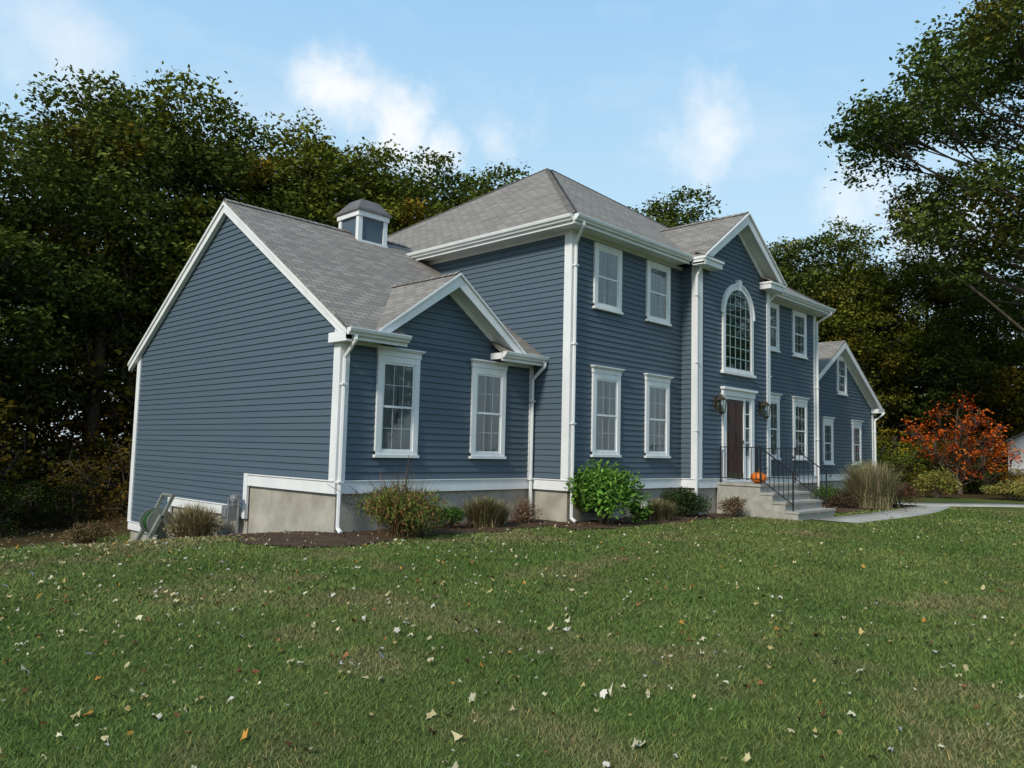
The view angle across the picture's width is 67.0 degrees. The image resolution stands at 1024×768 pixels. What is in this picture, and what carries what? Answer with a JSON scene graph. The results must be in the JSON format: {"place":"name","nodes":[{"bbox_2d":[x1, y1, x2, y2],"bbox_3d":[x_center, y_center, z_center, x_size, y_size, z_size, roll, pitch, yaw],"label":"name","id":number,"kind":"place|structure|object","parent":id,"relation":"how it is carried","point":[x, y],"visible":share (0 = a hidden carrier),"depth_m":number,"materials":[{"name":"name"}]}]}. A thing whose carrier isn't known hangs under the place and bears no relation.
{"place":"outdoors","nodes":[
{"label":"outdoors","id":0,"kind":"place"},
{"bbox_2d":[0,440,1023,767],"bbox_3d":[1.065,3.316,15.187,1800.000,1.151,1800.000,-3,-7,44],"label":"ground","id":1,"kind":"structure","parent":0,"point":[22,538],"depth_m":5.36,"materials":[{"name":"green plant"}]},
{"bbox_2d":[0,102,133,440],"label":"oak tree","id":2,"kind":"object","parent":1,"relation":"on","point":[45,280],"visible":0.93,"depth_m":23.77,"materials":[{"name":"green plant"}]},
{"bbox_2d":[57,520,118,544],"bbox_3d":[-9.581,3.453,17.577,1.231,0.724,1.157,-3,-7,44],"label":"spirea shrub","id":3,"kind":"object","parent":1,"relation":"on","point":[83,534],"visible":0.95,"depth_m":17.44,"materials":[{"name":"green plant"}]},
{"bbox_2d":[0,59,224,496],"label":"oak tree","id":4,"kind":"object","parent":1,"relation":"on","point":[159,175],"visible":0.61,"depth_m":26.69,"materials":[{"name":"green plant"}]},
{"bbox_2d":[135,493,174,540],"bbox_3d":[-7.052,2.712,15.418,0.832,1.035,0.751,-3,-7,44],"label":"garden hose reel","id":5,"kind":"object","parent":1,"relation":"on","point":[149,517],"visible":0.73,"depth_m":15.39,"materials":[{"name":"grey plastic"}]},
{"bbox_2d":[10,61,328,435],"bbox_3d":[-13.243,-4.303,30.427,12.415,16.662,11.806,0,-5,17],"label":"oak tree","id":6,"kind":"object","parent":1,"relation":"on","point":[164,118],"visible":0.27,"depth_m":29.28,"materials":[{"name":"green plant"}]},
{"bbox_2d":[221,494,239,533],"bbox_3d":[-5.283,2.515,14.486,0.477,0.916,0.311,-11,-14,69],"label":"gas meter","id":7,"kind":"object","parent":1,"relation":"on","point":[229,512],"visible":0.96,"depth_m":14.41,"materials":[{"name":"grey metal"}]},
{"bbox_2d":[130,96,371,347],"bbox_3d":[-11.387,-3.748,33.025,11.390,16.054,10.885,-2,-6,31],"label":"oak tree","id":8,"kind":"object","parent":1,"relation":"on","point":[215,172],"visible":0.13,"depth_m":30.80,"materials":[{"name":"green plant"}]},
{"bbox_2d":[213,108,416,235],"bbox_3d":[-9.186,-3.795,34.848,9.563,16.631,10.394,2,-5,-4],"label":"oak tree","id":9,"kind":"object","parent":1,"relation":"on","point":[332,157],"visible":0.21,"depth_m":33.38,"materials":[{"name":"green plant"}]},
{"bbox_2d":[294,133,456,233],"bbox_3d":[-6.826,-3.492,36.341,11.583,16.348,12.180,5,-6,-34],"label":"oak tree","id":10,"kind":"object","parent":1,"relation":"on","point":[422,210],"visible":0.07,"depth_m":35.64,"materials":[{"name":"green plant"}]},
{"bbox_2d":[366,146,482,225],"bbox_3d":[-5.202,-3.614,41.236,12.439,17.532,11.888,3,-5,-22],"label":"oak tree","id":11,"kind":"object","parent":1,"relation":"on","point":[446,178],"visible":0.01,"depth_m":39.51,"materials":[{"name":"green plant"}]},
{"bbox_2d":[419,159,532,214],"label":"oak tree","id":12,"kind":"object","parent":1,"relation":"on","point":[490,175],"visible":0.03,"depth_m":43.48,"materials":[{"name":"green plant"}]},
{"bbox_2d":[130,480,849,540],"bbox_3d":[1.849,4.381,24.211,12.237,3.040,23.612,-3,-7,44],"label":"foundation","id":13,"kind":"object","parent":1,"relation":"on","point":[275,509],"visible":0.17,"depth_m":14.31,"materials":[{"name":"concrete"}]},
{"bbox_2d":[490,166,528,188],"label":"oak tree","id":14,"kind":"object","parent":1,"relation":"on","point":[503,184],"depth_m":44.77,"materials":[{"name":"green plant"}]},
{"bbox_2d":[0,331,1023,535],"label":"forest undergrowth","id":15,"kind":"object","parent":1,"relation":"on","point":[111,450],"visible":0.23,"depth_m":25.77,"materials":[{"name":"green plant"}]},
{"bbox_2d":[0,506,1023,767],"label":"fallen leaves","id":16,"kind":"object","parent":1,"relation":"on","point":[472,696],"visible":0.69,"depth_m":6.27,"materials":[{"name":"beige plant"}]},
{"bbox_2d":[0,212,1023,472],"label":"distant forest","id":17,"kind":"object","parent":1,"relation":"on","point":[134,344],"depth_m":34.90,"materials":[{"name":"green plant"}]},
{"bbox_2d":[342,217,692,266],"bbox_3d":[1.954,0.148,24.576,12.277,8.039,23.662,-3,-7,44],"label":"trim","id":18,"kind":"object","parent":1,"relation":"on","point":[372,230],"visible":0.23,"depth_m":18.13,"materials":[{"name":"white wood"}]},
{"bbox_2d":[131,216,872,521],"bbox_3d":[1.953,0.029,24.582,12.345,8.019,23.720,-3,-7,44],"label":"siding","id":19,"kind":"object","parent":18,"relation":"attached to","point":[236,380],"visible":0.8,"depth_m":15.99,"materials":[{"name":"blue wood"}]},
{"bbox_2d":[127,202,883,535],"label":"white trim","id":20,"kind":"structure","parent":19,"relation":"attached to","point":[467,300],"depth_m":16.46,"materials":[{"name":"paint"}]},
{"bbox_2d":[335,199,391,218],"bbox_3d":[-3.535,-4.142,18.437,0.960,0.339,0.960,-3,-7,44],"label":"cupola cap","id":21,"kind":"object","parent":20,"relation":"on","point":[369,206],"visible":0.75,"depth_m":18.17,"materials":[{"name":"metal"}]},
{"bbox_2d":[335,213,884,533],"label":"gutters and downspouts","id":22,"kind":"object","parent":20,"relation":"attached to","point":[356,332],"visible":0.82,"depth_m":15.84,"materials":[{"name":"white paint"}]},
{"bbox_2d":[714,393,726,413],"bbox_3d":[5.011,0.474,18.632,0.285,0.507,0.200,-3,-7,44],"label":"wall lantern","id":23,"kind":"object","parent":19,"relation":"attached to","point":[717,404],"depth_m":18.61,"materials":[{"name":"black metal"}]},
{"bbox_2d":[758,399,770,418],"bbox_3d":[6.626,0.656,20.314,0.285,0.507,0.200,-3,-7,44],"label":"wall lantern","id":24,"kind":"object","parent":19,"relation":"attached to","point":[762,407],"depth_m":20.28,"materials":[{"name":"black metal"}]},
{"bbox_2d":[130,169,882,407],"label":"roof","id":25,"kind":"structure","parent":18,"relation":"on","point":[347,279],"depth_m":17.12,"materials":[{"name":"grey"}]},
{"bbox_2d":[222,168,823,304],"bbox_3d":[-0.260,-4.158,22.599,13.135,5.730,17.390,-3,-7,44],"label":"hip and ridge caps","id":26,"kind":"object","parent":25,"relation":"attached to","point":[453,273],"visible":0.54,"depth_m":18.98,"materials":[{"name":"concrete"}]},
{"bbox_2d":[395,255,856,459],"bbox_3d":[1.735,0.044,24.354,12.339,4.420,21.379,-3,-7,44],"label":"window interior","id":27,"kind":"object","parent":18,"relation":"attached to","point":[487,407],"depth_m":16.32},
{"bbox_2d":[382,251,858,460],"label":"windows","id":28,"kind":"structure","parent":27,"relation":"attached to","point":[494,382],"depth_m":16.31,"materials":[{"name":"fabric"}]},
{"bbox_2d":[384,252,859,454],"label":"window grilles","id":29,"kind":"object","parent":27,"relation":"attached to","point":[603,397],"depth_m":16.37,"materials":[{"name":"white wood"}]},
{"bbox_2d":[726,290,750,371],"bbox_3d":[5.750,-1.365,19.679,0.012,2.028,1.360,-3,-7,44],"label":"arch window grille","id":30,"kind":"object","parent":27,"relation":"attached to","point":[740,338],"visible":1,"depth_m":19.68,"materials":[{"name":"white wood"}]},
{"bbox_2d":[727,399,742,471],"bbox_3d":[5.562,1.395,19.337,0.043,2.000,0.880,-3,-7,44],"label":"front door","id":31,"kind":"structure","parent":18,"relation":"attached to","point":[734,423],"depth_m":19.34,"materials":[{"name":"red paint"}]},
{"bbox_2d":[727,440,743,477],"bbox_3d":[5.573,1.877,19.278,0.067,0.990,0.805,-3,-7,44],"label":"door hardware","id":32,"kind":"object","parent":31,"relation":"attached to","point":[737,474],"depth_m":19.26,"materials":[{"name":"gold metal"}]},
{"bbox_2d":[204,501,915,547],"bbox_3d":[2.848,3.286,18.609,7.740,0.516,21.780,-3,-7,44],"label":"mulch bed","id":33,"kind":"object","parent":1,"relation":"on","point":[328,539],"visible":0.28,"depth_m":12.93,"materials":[{"name":"brown soil"}]},
{"bbox_2d":[150,515,224,536],"bbox_3d":[-6.001,2.650,14.564,1.169,0.636,1.086,2,-5,-6],"label":"dried perennial shrub","id":34,"kind":"object","parent":33,"relation":"on","point":[168,529],"visible":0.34,"depth_m":14.33,"materials":[{"name":"brown plant"}]},
{"bbox_2d":[154,501,229,537],"bbox_3d":[-5.965,2.560,14.502,1.539,0.724,1.438,-1,-5,24],"label":"dried perennial clump","id":35,"kind":"object","parent":33,"relation":"on","point":[195,517],"visible":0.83,"depth_m":14.31,"materials":[{"name":"brown plant"}]},
{"bbox_2d":[327,454,451,536],"bbox_3d":[-1.695,1.778,12.203,2.085,1.335,1.538,-3,-7,44],"label":"azalea shrub","id":36,"kind":"object","parent":33,"relation":"on","point":[384,506],"visible":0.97,"depth_m":12.01,"materials":[{"name":"green plant"}]},
{"bbox_2d":[357,469,452,537],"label":"azalea twigs","id":37,"kind":"object","parent":33,"relation":"on","point":[392,526],"visible":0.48,"depth_m":12.13,"materials":[{"name":"plant"}]},
{"bbox_2d":[427,504,467,528],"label":"boxwood shrub","id":38,"kind":"object","parent":33,"relation":"on","point":[455,514],"visible":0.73,"depth_m":13.55,"materials":[{"name":"green plant"}]},
{"bbox_2d":[459,494,512,527],"bbox_3d":[-0.551,2.294,14.090,1.320,0.604,1.284,-3,-7,44],"label":"ornamental grass clump","id":39,"kind":"object","parent":33,"relation":"on","point":[484,512],"visible":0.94,"depth_m":13.90,"materials":[{"name":"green plant"}]},
{"bbox_2d":[494,500,514,524],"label":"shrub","id":40,"kind":"object","parent":33,"relation":"on","point":[504,519],"visible":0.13,"depth_m":14.39,"materials":[{"name":"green plant"}]},
{"bbox_2d":[508,490,540,522],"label":"barberry twigs","id":41,"kind":"object","parent":33,"relation":"on","point":[518,510],"visible":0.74,"depth_m":15.02,"materials":[{"name":"brown plant"}]},
{"bbox_2d":[509,500,542,523],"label":"barberry shrub","id":42,"kind":"object","parent":33,"relation":"on","point":[527,515],"visible":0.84,"depth_m":14.95,"materials":[{"name":"red plant"}]},
{"bbox_2d":[563,458,653,523],"bbox_3d":[1.816,2.125,15.251,1.677,1.329,1.717,-3,-7,44],"label":"rhododendron shrub","id":43,"kind":"object","parent":33,"relation":"on","point":[603,492],"visible":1,"depth_m":15.02,"materials":[{"name":"green plant"}]},
{"bbox_2d":[628,501,647,523],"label":"hydrangea shrub","id":44,"kind":"object","parent":33,"relation":"on","point":[633,508],"visible":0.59,"depth_m":15.28,"materials":[{"name":"green plant"}]},
{"bbox_2d":[640,502,648,510],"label":"hydrangea flower","id":45,"kind":"object","parent":44,"relation":"attached to","point":[644,504],"visible":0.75,"depth_m":15.15,"materials":[{"name":"white plant"}]},
{"bbox_2d":[641,497,679,520],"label":"ornamental grass clump","id":46,"kind":"object","parent":33,"relation":"on","point":[661,510],"visible":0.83,"depth_m":16.21,"materials":[{"name":"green plant"}]},
{"bbox_2d":[660,486,711,516],"bbox_3d":[3.917,2.653,17.410,1.211,0.747,1.129,1,-5,3],"label":"boxwood shrub","id":47,"kind":"object","parent":33,"relation":"on","point":[690,500],"visible":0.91,"depth_m":17.26,"materials":[{"name":"green plant"}]},
{"bbox_2d":[715,496,745,516],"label":"spirea shrub","id":48,"kind":"object","parent":33,"relation":"on","point":[734,506],"visible":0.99,"depth_m":17.76,"materials":[{"name":"brown plant"}]},
{"bbox_2d":[813,483,849,503],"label":"boxwood shrub","id":49,"kind":"object","parent":33,"relation":"on","point":[822,491],"visible":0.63,"depth_m":23.21,"materials":[{"name":"green plant"}]},
{"bbox_2d":[820,487,863,507],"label":"barberry shrub","id":50,"kind":"object","parent":33,"relation":"on","point":[843,500],"visible":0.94,"depth_m":21.80,"materials":[{"name":"brown plant"}]},
{"bbox_2d":[843,457,875,492],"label":"holly shrub","id":51,"kind":"object","parent":33,"relation":"on","point":[857,467],"visible":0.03,"depth_m":24.64,"materials":[{"name":"green plant"}]},
{"bbox_2d":[834,458,908,508],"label":"fountain grass","id":52,"kind":"object","parent":33,"relation":"on","point":[871,485],"depth_m":21.96,"materials":[{"name":"beige plant"}]},
{"bbox_2d":[885,477,924,506],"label":"barberry shrub","id":53,"kind":"object","parent":33,"relation":"on","point":[905,493],"visible":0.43,"depth_m":22.83,"materials":[{"name":"brown plant"}]},
{"bbox_2d":[627,182,727,227],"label":"oak tree","id":54,"kind":"object","parent":1,"relation":"on","point":[671,216],"visible":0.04,"depth_m":45.08,"materials":[{"name":"green plant"}]},
{"bbox_2d":[717,481,835,520],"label":"front steps","id":55,"kind":"structure","parent":1,"relation":"on","point":[763,500],"depth_m":18.07,"materials":[{"name":"concrete"}]},
{"bbox_2d":[750,470,766,483],"bbox_3d":[5.827,2.179,18.275,0.373,0.349,0.385,-3,-7,44],"label":"pumpkin","id":56,"kind":"object","parent":55,"relation":"on","point":[763,477],"visible":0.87,"depth_m":18.15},
{"bbox_2d":[720,446,831,510],"bbox_3d":[6.388,2.244,18.710,1.939,1.460,1.925,-3,-7,44],"label":"iron railing","id":57,"kind":"object","parent":55,"relation":"on","point":[794,477],"visible":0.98,"depth_m":18.59,"materials":[{"name":"black metal"}]},
{"bbox_2d":[766,236,849,290],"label":"oak tree","id":58,"kind":"object","parent":1,"relation":"on","point":[775,254],"visible":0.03,"depth_m":43.48,"materials":[{"name":"green plant"}]},
{"bbox_2d":[775,215,925,375],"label":"oak tree","id":59,"kind":"object","parent":1,"relation":"on","point":[844,246],"visible":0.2,"depth_m":40.25,"materials":[{"name":"green plant"}]},
{"bbox_2d":[810,252,937,427],"bbox_3d":[18.161,-0.608,39.831,7.053,12.265,7.666,-2,-6,34],"label":"oak tree","id":60,"kind":"object","parent":1,"relation":"on","point":[862,289],"visible":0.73,"depth_m":38.24,"materials":[{"name":"green plant"}]},
{"bbox_2d":[810,505,949,522],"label":"walkway","id":61,"kind":"structure","parent":1,"relation":"on","point":[898,513],"depth_m":19.52,"materials":[{"name":"concrete"}]},
{"bbox_2d":[818,0,1023,338],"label":"oak tree","id":62,"kind":"object","parent":1,"relation":"on","point":[958,87],"visible":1,"depth_m":29.71,"materials":[{"name":"green plant"}]},
{"bbox_2d":[839,239,1023,457],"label":"oak tree","id":63,"kind":"object","parent":1,"relation":"on","point":[952,362],"visible":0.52,"depth_m":37.91,"materials":[{"name":"green plant"}]},
{"bbox_2d":[911,465,961,497],"bbox_3d":[15.854,3.671,29.105,1.725,1.276,1.688,0,-5,14],"label":"viburnum shrub","id":64,"kind":"object","parent":1,"relation":"on","point":[933,479],"visible":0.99,"depth_m":28.87,"materials":[{"name":"green plant"}]},
{"bbox_2d":[898,389,1015,493],"bbox_3d":[19.193,2.631,32.981,4.695,4.856,4.223,1,-5,8],"label":"red maple tree","id":65,"kind":"object","parent":1,"relation":"on","point":[950,446],"visible":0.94,"depth_m":33.01,"materials":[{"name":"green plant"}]},
{"bbox_2d":[900,249,1023,486],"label":"oak tree","id":66,"kind":"object","parent":1,"relation":"on","point":[1016,374],"visible":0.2,"depth_m":38.83,"materials":[{"name":"green plant"}]},
{"bbox_2d":[941,422,1023,494],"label":"red maple tree","id":67,"kind":"object","parent":1,"relation":"on","point":[999,463],"visible":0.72,"depth_m":32.85,"materials":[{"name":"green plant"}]},
{"bbox_2d":[980,478,1023,500],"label":"viburnum shrub","id":68,"kind":"object","parent":1,"relation":"on","point":[1012,489],"visible":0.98,"depth_m":28.72,"materials":[{"name":"yellow plant"}]},
{"bbox_2d":[999,432,1023,481],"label":"white shed","id":69,"kind":"structure","parent":1,"relation":"on","point":[1019,439],"depth_m":36.02,"materials":[{"name":"paint"}]},
{"bbox_2d":[0,0,1023,450],"label":"sky","id":70,"kind":"structure","parent":0,"point":[630,101],"materials":[{"name":"blue"}]},
{"bbox_2d":[726,291,749,370],"bbox_3d":[5.742,-1.377,19.687,0.001,2.030,1.360,-3,-7,44],"label":"arch window interior","id":71,"kind":"object","parent":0,"point":[737,334],"visible":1,"depth_m":19.70,"materials":[{"name":"glass"}]},
{"bbox_2d":[893,502,1023,506],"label":"driveway","id":72,"kind":"structure","parent":0,"point":[976,504],"depth_m":24.87,"materials":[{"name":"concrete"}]}
]}

